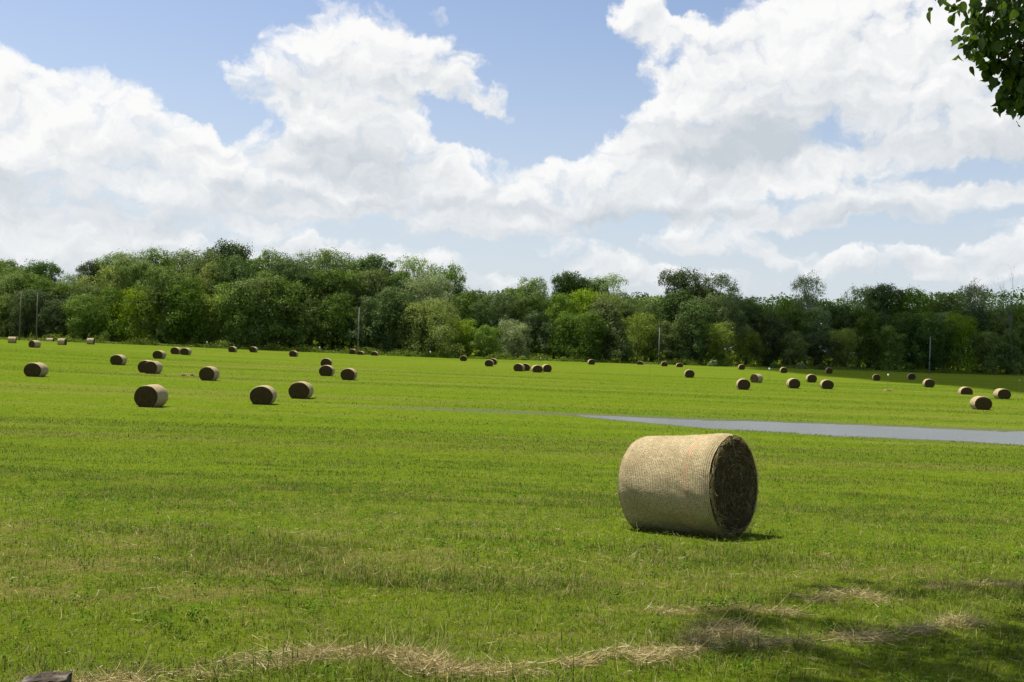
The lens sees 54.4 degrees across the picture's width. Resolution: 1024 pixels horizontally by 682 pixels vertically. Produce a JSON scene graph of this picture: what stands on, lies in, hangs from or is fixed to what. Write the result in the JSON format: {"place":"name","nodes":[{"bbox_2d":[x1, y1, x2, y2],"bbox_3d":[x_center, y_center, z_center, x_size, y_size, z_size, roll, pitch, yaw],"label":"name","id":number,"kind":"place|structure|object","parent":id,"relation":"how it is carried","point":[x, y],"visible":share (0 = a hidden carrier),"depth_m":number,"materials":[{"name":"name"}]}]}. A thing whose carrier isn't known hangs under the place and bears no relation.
{"place":"outdoors","nodes":[
{"label":"outdoors","id":0,"kind":"place"},
{"bbox_2d":[0,328,1023,681],"bbox_3d":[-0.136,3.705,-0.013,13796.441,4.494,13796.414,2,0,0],"label":"field ground","id":1,"kind":"structure","parent":0,"point":[442,366],"depth_m":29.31,"materials":[{"name":"green plant"}]},
{"bbox_2d":[0,300,27,336],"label":"broadleaf tree","id":2,"kind":"object","parent":1,"relation":"on","point":[5,329],"visible":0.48,"depth_m":305.07,"materials":[{"name":"green plant"}]},
{"bbox_2d":[0,268,41,335],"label":"broadleaf tree","id":3,"kind":"object","parent":1,"relation":"on","point":[19,282],"visible":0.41,"depth_m":311.61,"materials":[{"name":"green plant"}]},
{"bbox_2d":[7,288,58,339],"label":"broadleaf tree","id":4,"kind":"object","parent":1,"relation":"on","point":[29,301],"visible":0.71,"depth_m":300.30,"materials":[{"name":"green plant"}]},
{"bbox_2d":[10,274,68,332],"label":"broadleaf tree","id":5,"kind":"object","parent":1,"relation":"on","point":[41,282],"visible":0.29,"depth_m":308.39,"materials":[{"name":"green plant"}]},
{"bbox_2d":[21,258,64,301],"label":"broadleaf tree","id":6,"kind":"object","parent":1,"relation":"on","point":[51,269],"visible":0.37,"depth_m":322.25,"materials":[{"name":"green plant"}]},
{"bbox_2d":[22,671,71,681],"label":"wooden post","id":7,"kind":"object","parent":1,"relation":"on","point":[49,676],"visible":1,"depth_m":4.46,"materials":[{"name":"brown wood"}]},
{"bbox_2d":[30,298,73,338],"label":"broadleaf tree","id":8,"kind":"object","parent":1,"relation":"on","point":[55,316],"visible":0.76,"depth_m":297.77,"materials":[{"name":"green plant"}]},
{"bbox_2d":[61,293,104,341],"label":"broadleaf tree","id":9,"kind":"object","parent":1,"relation":"on","point":[80,301],"visible":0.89,"depth_m":294.40,"materials":[{"name":"green plant"}]},
{"bbox_2d":[65,281,105,337],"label":"broadleaf tree","id":10,"kind":"object","parent":1,"relation":"on","point":[88,290],"visible":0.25,"depth_m":304.14,"materials":[{"name":"green plant"}]},
{"bbox_2d":[68,264,132,333],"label":"broadleaf tree","id":11,"kind":"object","parent":1,"relation":"on","point":[108,274],"visible":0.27,"depth_m":311.01,"materials":[{"name":"green plant"}]},
{"bbox_2d":[90,285,134,341],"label":"broadleaf tree","id":12,"kind":"object","parent":1,"relation":"on","point":[107,316],"visible":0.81,"depth_m":295.26,"materials":[{"name":"green plant"}]},
{"bbox_2d":[110,255,159,329],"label":"broadleaf tree","id":13,"kind":"object","parent":1,"relation":"on","point":[132,273],"visible":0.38,"depth_m":307.39,"materials":[{"name":"green plant"}]},
{"bbox_2d":[95,282,178,344],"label":"broadleaf tree","id":14,"kind":"object","parent":1,"relation":"on","point":[126,307],"visible":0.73,"depth_m":295.58,"materials":[{"name":"green plant"}]},
{"bbox_2d":[134,384,167,406],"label":"hay bale","id":15,"kind":"object","parent":1,"relation":"on","point":[153,395],"visible":0.95,"depth_m":72.04},
{"bbox_2d":[133,247,186,309],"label":"broadleaf tree","id":16,"kind":"object","parent":1,"relation":"on","point":[156,252],"visible":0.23,"depth_m":324.00,"materials":[{"name":"green plant"}]},
{"bbox_2d":[127,263,193,342],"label":"broadleaf tree","id":17,"kind":"object","parent":1,"relation":"on","point":[164,282],"visible":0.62,"depth_m":299.95,"materials":[{"name":"green plant"}]},
{"bbox_2d":[160,274,214,346],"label":"broadleaf tree","id":18,"kind":"object","parent":1,"relation":"on","point":[189,300],"visible":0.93,"depth_m":297.82,"materials":[{"name":"green plant"}]},
{"bbox_2d":[179,247,226,291],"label":"broadleaf tree","id":19,"kind":"object","parent":1,"relation":"on","point":[197,263],"visible":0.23,"depth_m":322.61,"materials":[{"name":"green plant"}]},
{"bbox_2d":[187,259,234,334],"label":"broadleaf tree","id":20,"kind":"object","parent":1,"relation":"on","point":[208,273],"visible":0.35,"depth_m":307.39,"materials":[{"name":"green plant"}]},
{"bbox_2d":[189,290,233,347],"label":"broadleaf tree","id":21,"kind":"object","parent":1,"relation":"on","point":[209,312],"visible":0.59,"depth_m":300.11,"materials":[{"name":"green plant"}]},
{"bbox_2d":[205,238,254,345],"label":"broadleaf tree","id":22,"kind":"object","parent":1,"relation":"on","point":[229,251],"visible":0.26,"depth_m":330.45,"materials":[{"name":"green plant"}]},
{"bbox_2d":[206,254,263,335],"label":"broadleaf tree","id":23,"kind":"object","parent":1,"relation":"on","point":[240,269],"visible":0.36,"depth_m":308.20,"materials":[{"name":"green plant"}]},
{"bbox_2d":[205,278,265,347],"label":"broadleaf tree","id":24,"kind":"object","parent":1,"relation":"on","point":[229,309],"visible":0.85,"depth_m":297.80,"materials":[{"name":"green plant"}]},
{"bbox_2d":[224,273,288,348],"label":"broadleaf tree","id":25,"kind":"object","parent":1,"relation":"on","point":[255,283],"visible":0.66,"depth_m":299.04,"materials":[{"name":"green plant"}]},
{"bbox_2d":[249,385,276,404],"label":"hay bale","id":26,"kind":"object","parent":1,"relation":"on","point":[263,395],"visible":0.94,"depth_m":78.97},
{"bbox_2d":[247,272,318,349],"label":"broadleaf tree","id":27,"kind":"object","parent":1,"relation":"on","point":[276,326],"visible":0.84,"depth_m":303.01,"materials":[{"name":"green plant"}]},
{"bbox_2d":[288,381,313,398],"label":"hay bale","id":28,"kind":"object","parent":1,"relation":"on","point":[301,390],"visible":0.94,"depth_m":87.71},
{"bbox_2d":[280,260,322,339],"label":"broadleaf tree","id":29,"kind":"object","parent":1,"relation":"on","point":[298,271],"visible":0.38,"depth_m":315.39,"materials":[{"name":"green plant"}]},
{"bbox_2d":[284,295,330,349],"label":"broadleaf tree","id":30,"kind":"object","parent":1,"relation":"on","point":[312,319],"visible":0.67,"depth_m":308.91,"materials":[{"name":"green plant"}]},
{"bbox_2d":[283,247,332,345],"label":"broadleaf tree","id":31,"kind":"object","parent":1,"relation":"on","point":[309,259],"visible":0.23,"depth_m":330.68,"materials":[{"name":"green plant"}]},
{"bbox_2d":[296,265,354,348],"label":"broadleaf tree","id":32,"kind":"object","parent":1,"relation":"on","point":[329,275],"visible":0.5,"depth_m":317.54,"materials":[{"name":"green plant"}]},
{"bbox_2d":[313,292,357,350],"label":"broadleaf tree","id":33,"kind":"object","parent":1,"relation":"on","point":[337,316],"visible":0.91,"depth_m":309.68,"materials":[{"name":"green plant"}]},
{"bbox_2d":[310,245,362,349],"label":"broadleaf tree","id":34,"kind":"object","parent":1,"relation":"on","point":[342,262],"visible":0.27,"depth_m":330.17,"materials":[{"name":"green plant"}]},
{"bbox_2d":[343,267,391,341],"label":"broadleaf tree","id":35,"kind":"object","parent":1,"relation":"on","point":[369,279],"visible":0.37,"depth_m":321.20,"materials":[{"name":"green plant"}]},
{"bbox_2d":[343,296,393,353],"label":"broadleaf tree","id":36,"kind":"object","parent":1,"relation":"on","point":[367,303],"visible":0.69,"depth_m":308.36,"materials":[{"name":"green plant"}]},
{"bbox_2d":[353,253,400,337],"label":"broadleaf tree","id":37,"kind":"object","parent":1,"relation":"on","point":[375,260],"visible":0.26,"depth_m":336.14,"materials":[{"name":"green plant"}]},
{"bbox_2d":[359,285,417,352],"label":"broadleaf tree","id":38,"kind":"object","parent":1,"relation":"on","point":[392,293],"visible":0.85,"depth_m":306.18,"materials":[{"name":"green plant"}]},
{"bbox_2d":[380,298,434,353],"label":"broadleaf tree","id":39,"kind":"object","parent":1,"relation":"on","point":[408,330],"visible":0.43,"depth_m":308.12,"materials":[{"name":"green plant"}]},
{"bbox_2d":[391,275,438,339],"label":"broadleaf tree","id":40,"kind":"object","parent":1,"relation":"on","point":[412,285],"visible":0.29,"depth_m":317.72,"materials":[{"name":"green plant"}]},
{"bbox_2d":[393,252,440,314],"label":"broadleaf tree","id":41,"kind":"object","parent":1,"relation":"on","point":[411,265],"visible":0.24,"depth_m":334.21,"materials":[{"name":"green plant"}]},
{"bbox_2d":[395,294,468,357],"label":"broadleaf tree","id":42,"kind":"object","parent":1,"relation":"on","point":[437,334],"visible":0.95,"depth_m":304.44,"materials":[{"name":"green plant"}]},
{"bbox_2d":[408,272,466,349],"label":"broadleaf tree","id":43,"kind":"object","parent":1,"relation":"on","point":[438,282],"visible":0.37,"depth_m":322.01,"materials":[{"name":"green plant"}]},
{"bbox_2d":[429,260,469,321],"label":"broadleaf tree","id":44,"kind":"object","parent":1,"relation":"on","point":[453,275],"visible":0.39,"depth_m":339.57,"materials":[{"name":"green plant"}]},
{"bbox_2d":[442,291,479,347],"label":"broadleaf tree","id":45,"kind":"object","parent":1,"relation":"on","point":[464,304],"visible":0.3,"depth_m":328.19,"materials":[{"name":"green plant"}]},
{"bbox_2d":[446,316,479,355],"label":"broadleaf tree","id":46,"kind":"object","parent":1,"relation":"on","point":[461,338],"visible":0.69,"depth_m":313.08,"materials":[{"name":"green plant"}]},
{"bbox_2d":[463,300,500,352],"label":"broadleaf tree","id":47,"kind":"object","parent":1,"relation":"on","point":[481,310],"visible":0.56,"depth_m":323.06,"materials":[{"name":"green plant"}]},
{"bbox_2d":[469,324,504,358],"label":"broadleaf tree","id":48,"kind":"object","parent":1,"relation":"on","point":[486,335],"visible":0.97,"depth_m":310.31,"materials":[{"name":"green plant"}]},
{"bbox_2d":[487,292,523,354],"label":"broadleaf tree","id":49,"kind":"object","parent":1,"relation":"on","point":[502,300],"visible":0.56,"depth_m":327.06,"materials":[{"name":"green plant"}]},
{"bbox_2d":[0,407,1023,521],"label":"meadow grass","id":50,"kind":"structure","parent":1,"relation":"on","point":[962,483],"depth_m":38.38,"materials":[{"name":"green plant"}]},
{"bbox_2d":[0,490,1023,681],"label":"dry hay litter","id":51,"kind":"object","parent":1,"relation":"on","point":[640,652],"visible":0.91,"depth_m":6.26,"materials":[{"name":"plant"}]},
{"bbox_2d":[0,333,1023,375],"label":"rough grass fringe","id":52,"kind":"object","parent":1,"relation":"on","point":[268,347],"visible":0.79,"depth_m":301.65,"materials":[{"name":"green plant"}]},
{"bbox_2d":[0,260,1023,371],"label":"deep woodland","id":53,"kind":"object","parent":1,"relation":"on","point":[647,295],"visible":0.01,"depth_m":374.66,"materials":[{"name":"green plant"}]},
{"bbox_2d":[0,462,1023,681],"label":"clover and weeds","id":54,"kind":"object","parent":1,"relation":"on","point":[441,557],"visible":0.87,"depth_m":12.71,"materials":[{"name":"green plant"}]},
{"bbox_2d":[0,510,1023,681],"bbox_3d":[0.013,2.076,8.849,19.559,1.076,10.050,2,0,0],"label":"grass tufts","id":55,"kind":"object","parent":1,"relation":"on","point":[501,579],"visible":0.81,"depth_m":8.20,"materials":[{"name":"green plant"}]},
{"bbox_2d":[489,317,535,357],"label":"broadleaf tree","id":56,"kind":"object","parent":1,"relation":"on","point":[511,345],"visible":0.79,"depth_m":316.02,"materials":[{"name":"green plant"}]},
{"bbox_2d":[506,288,550,357],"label":"broadleaf tree","id":57,"kind":"object","parent":1,"relation":"on","point":[533,299],"visible":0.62,"depth_m":324.27,"materials":[{"name":"green plant"}]},
{"bbox_2d":[517,276,551,356],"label":"broadleaf tree","id":58,"kind":"object","parent":1,"relation":"on","point":[528,288],"visible":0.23,"depth_m":348.36,"materials":[{"name":"green plant"}]},
{"bbox_2d":[522,310,560,358],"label":"broadleaf tree","id":59,"kind":"object","parent":1,"relation":"on","point":[535,319],"visible":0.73,"depth_m":318.80,"materials":[{"name":"green plant"}]},
{"bbox_2d":[543,292,575,358],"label":"broadleaf tree","id":60,"kind":"object","parent":1,"relation":"on","point":[557,302],"visible":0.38,"depth_m":333.45,"materials":[{"name":"green plant"}]},
{"bbox_2d":[537,309,587,361],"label":"broadleaf tree","id":61,"kind":"object","parent":1,"relation":"on","point":[563,334],"visible":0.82,"depth_m":318.31,"materials":[{"name":"green plant"}]},
{"bbox_2d":[550,269,589,325],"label":"broadleaf tree","id":62,"kind":"object","parent":1,"relation":"on","point":[562,282],"visible":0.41,"depth_m":350.60,"materials":[{"name":"green plant"}]},
{"bbox_2d":[545,288,604,355],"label":"broadleaf tree","id":63,"kind":"object","parent":1,"relation":"on","point":[585,297],"visible":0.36,"depth_m":334.61,"materials":[{"name":"green plant"}]},
{"bbox_2d":[563,310,610,361],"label":"broadleaf tree","id":64,"kind":"object","parent":1,"relation":"on","point":[587,319],"visible":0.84,"depth_m":318.75,"materials":[{"name":"green plant"}]},
{"bbox_2d":[582,296,636,360],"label":"broadleaf tree","id":65,"kind":"object","parent":1,"relation":"on","point":[615,332],"visible":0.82,"depth_m":322.45,"materials":[{"name":"green plant"}]},
{"bbox_2d":[614,311,659,361],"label":"broadleaf tree","id":66,"kind":"object","parent":1,"relation":"on","point":[642,338],"visible":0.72,"depth_m":329.88,"materials":[{"name":"green plant"}]},
{"bbox_2d":[645,318,689,363],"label":"broadleaf tree","id":67,"kind":"object","parent":1,"relation":"on","point":[667,350],"visible":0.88,"depth_m":331.03,"materials":[{"name":"green plant"}]},
{"bbox_2d":[654,286,694,359],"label":"broadleaf tree","id":68,"kind":"object","parent":1,"relation":"on","point":[674,297],"visible":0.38,"depth_m":348.87,"materials":[{"name":"green plant"}]},
{"bbox_2d":[657,266,713,357],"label":"broadleaf tree","id":69,"kind":"object","parent":1,"relation":"on","point":[678,280],"visible":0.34,"depth_m":363.77,"materials":[{"name":"green plant"}]},
{"bbox_2d":[611,433,762,537],"bbox_3d":[2.546,2.087,14.386,1.802,1.559,1.611,-5,-4,40],"label":"hay bale","id":70,"kind":"object","parent":1,"relation":"on","point":[706,484],"visible":0.98,"depth_m":13.91,"materials":[{"name":"plant"}]},
{"bbox_2d":[660,298,716,363],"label":"broadleaf tree","id":71,"kind":"object","parent":1,"relation":"on","point":[700,312],"visible":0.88,"depth_m":334.53,"materials":[{"name":"green plant"}]},
{"bbox_2d":[700,321,736,364],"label":"broadleaf tree","id":72,"kind":"object","parent":1,"relation":"on","point":[718,353],"visible":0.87,"depth_m":340.10,"materials":[{"name":"green plant"}]},
{"bbox_2d":[702,271,743,339],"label":"broadleaf tree","id":73,"kind":"object","parent":1,"relation":"on","point":[725,282],"visible":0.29,"depth_m":365.61,"materials":[{"name":"green plant"}]},
{"bbox_2d":[704,290,753,357],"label":"broadleaf tree","id":74,"kind":"object","parent":1,"relation":"on","point":[722,307],"visible":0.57,"depth_m":350.02,"materials":[{"name":"green plant"}]},
{"bbox_2d":[720,329,774,365],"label":"broadleaf tree","id":75,"kind":"object","parent":1,"relation":"on","point":[742,356],"visible":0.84,"depth_m":344.93,"materials":[{"name":"green plant"}]},
{"bbox_2d":[729,302,775,364],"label":"broadleaf tree","id":76,"kind":"object","parent":1,"relation":"on","point":[748,310],"visible":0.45,"depth_m":356.45,"materials":[{"name":"green plant"}]},
{"bbox_2d":[751,306,789,362],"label":"broadleaf tree","id":77,"kind":"object","parent":1,"relation":"on","point":[769,312],"visible":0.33,"depth_m":357.07,"materials":[{"name":"green plant"}]},
{"bbox_2d":[750,314,793,365],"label":"broadleaf tree","id":78,"kind":"object","parent":1,"relation":"on","point":[771,321],"visible":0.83,"depth_m":347.60,"materials":[{"name":"green plant"}]},
{"bbox_2d":[775,331,811,366],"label":"broadleaf tree","id":79,"kind":"object","parent":1,"relation":"on","point":[792,338],"visible":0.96,"depth_m":345.22,"materials":[{"name":"green plant"}]},
{"bbox_2d":[780,303,836,362],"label":"broadleaf tree","id":80,"kind":"object","parent":1,"relation":"on","point":[795,315],"visible":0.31,"depth_m":361.74,"materials":[{"name":"green plant"}]},
{"bbox_2d":[790,270,827,362],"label":"broadleaf tree","id":81,"kind":"object","parent":1,"relation":"on","point":[804,299],"visible":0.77,"depth_m":370.10,"materials":[{"name":"green plant"}]},
{"bbox_2d":[798,304,836,365],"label":"broadleaf tree","id":82,"kind":"object","parent":1,"relation":"on","point":[821,316],"visible":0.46,"depth_m":363.81,"materials":[{"name":"green plant"}]},
{"bbox_2d":[798,330,844,366],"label":"broadleaf tree","id":83,"kind":"object","parent":1,"relation":"on","point":[821,342],"visible":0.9,"depth_m":348.12,"materials":[{"name":"green plant"}]},
{"bbox_2d":[825,307,860,366],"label":"broadleaf tree","id":84,"kind":"object","parent":1,"relation":"on","point":[838,324],"visible":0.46,"depth_m":361.81,"materials":[{"name":"green plant"}]},
{"bbox_2d":[826,327,864,368],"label":"broadleaf tree","id":85,"kind":"object","parent":1,"relation":"on","point":[841,351],"visible":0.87,"depth_m":349.72,"materials":[{"name":"green plant"}]},
{"bbox_2d":[838,283,883,365],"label":"broadleaf tree","id":86,"kind":"object","parent":1,"relation":"on","point":[859,292],"visible":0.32,"depth_m":382.71,"materials":[{"name":"green plant"}]},
{"bbox_2d":[844,304,891,369],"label":"broadleaf tree","id":87,"kind":"object","parent":1,"relation":"on","point":[871,336],"visible":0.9,"depth_m":353.76,"materials":[{"name":"green plant"}]},
{"bbox_2d":[864,322,912,371],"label":"broadleaf tree","id":88,"kind":"object","parent":1,"relation":"on","point":[895,359],"visible":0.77,"depth_m":352.66,"materials":[{"name":"green plant"}]},
{"bbox_2d":[863,283,913,330],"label":"broadleaf tree","id":89,"kind":"object","parent":1,"relation":"on","point":[885,290],"visible":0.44,"depth_m":380.18,"materials":[{"name":"green plant"}]},
{"bbox_2d":[887,284,938,350],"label":"broadleaf tree","id":90,"kind":"object","parent":1,"relation":"on","point":[911,298],"visible":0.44,"depth_m":378.66,"materials":[{"name":"green plant"}]},
{"bbox_2d":[890,312,936,370],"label":"broadleaf tree","id":91,"kind":"object","parent":1,"relation":"on","point":[914,348],"visible":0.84,"depth_m":359.08,"materials":[{"name":"green plant"}]},
{"bbox_2d":[914,315,957,372],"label":"broadleaf tree","id":92,"kind":"object","parent":1,"relation":"on","point":[937,330],"visible":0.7,"depth_m":361.69,"materials":[{"name":"green plant"}]},
{"bbox_2d":[931,291,966,366],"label":"broadleaf tree","id":93,"kind":"object","parent":1,"relation":"on","point":[948,306],"visible":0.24,"depth_m":387.37,"materials":[{"name":"green plant"}]},
{"bbox_2d":[936,307,980,373],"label":"broadleaf tree","id":94,"kind":"object","parent":1,"relation":"on","point":[958,338],"visible":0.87,"depth_m":361.60,"materials":[{"name":"green plant"}]},
{"bbox_2d":[954,278,993,372],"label":"broadleaf tree","id":95,"kind":"object","parent":1,"relation":"on","point":[974,290],"visible":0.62,"depth_m":392.04,"materials":[{"name":"green plant"}]},
{"bbox_2d":[926,0,1023,126],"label":"overhanging tree","id":96,"kind":"object","parent":1,"relation":"on","point":[987,40],"visible":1,"depth_m":6.11,"materials":[{"name":"green plant"}]},
{"bbox_2d":[951,304,1002,367],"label":"broadleaf tree","id":97,"kind":"object","parent":1,"relation":"on","point":[978,314],"visible":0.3,"depth_m":371.96,"materials":[{"name":"green plant"}]},
{"bbox_2d":[964,329,1007,373],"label":"broadleaf tree","id":98,"kind":"object","parent":1,"relation":"on","point":[985,343],"visible":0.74,"depth_m":366.48,"materials":[{"name":"green plant"}]},
{"bbox_2d":[987,325,1023,374],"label":"broadleaf tree","id":99,"kind":"object","parent":1,"relation":"on","point":[1006,364],"visible":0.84,"depth_m":370.95,"materials":[{"name":"green plant"}]},
{"bbox_2d":[0,459,1023,619],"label":"meadow grass","id":100,"kind":"structure","parent":0,"point":[587,509],"depth_m":14.10,"materials":[{"name":"green plant"}]},
{"bbox_2d":[0,347,1023,471],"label":"meadow grass","id":101,"kind":"structure","parent":0,"point":[684,395],"depth_m":96.20,"materials":[{"name":"green plant"}]},
{"bbox_2d":[0,0,1023,352],"label":"sky","id":102,"kind":"structure","parent":0,"point":[763,144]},
{"bbox_2d":[550,287,1023,329],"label":"distant wooded rise","id":103,"kind":"structure","parent":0,"point":[772,299],"depth_m":661.37,"materials":[{"name":"green plant"}]},
{"bbox_2d":[578,415,1023,444],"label":"road","id":104,"kind":"structure","parent":0,"point":[1013,437],"depth_m":75.64,"materials":[{"name":"grey asphalt"}]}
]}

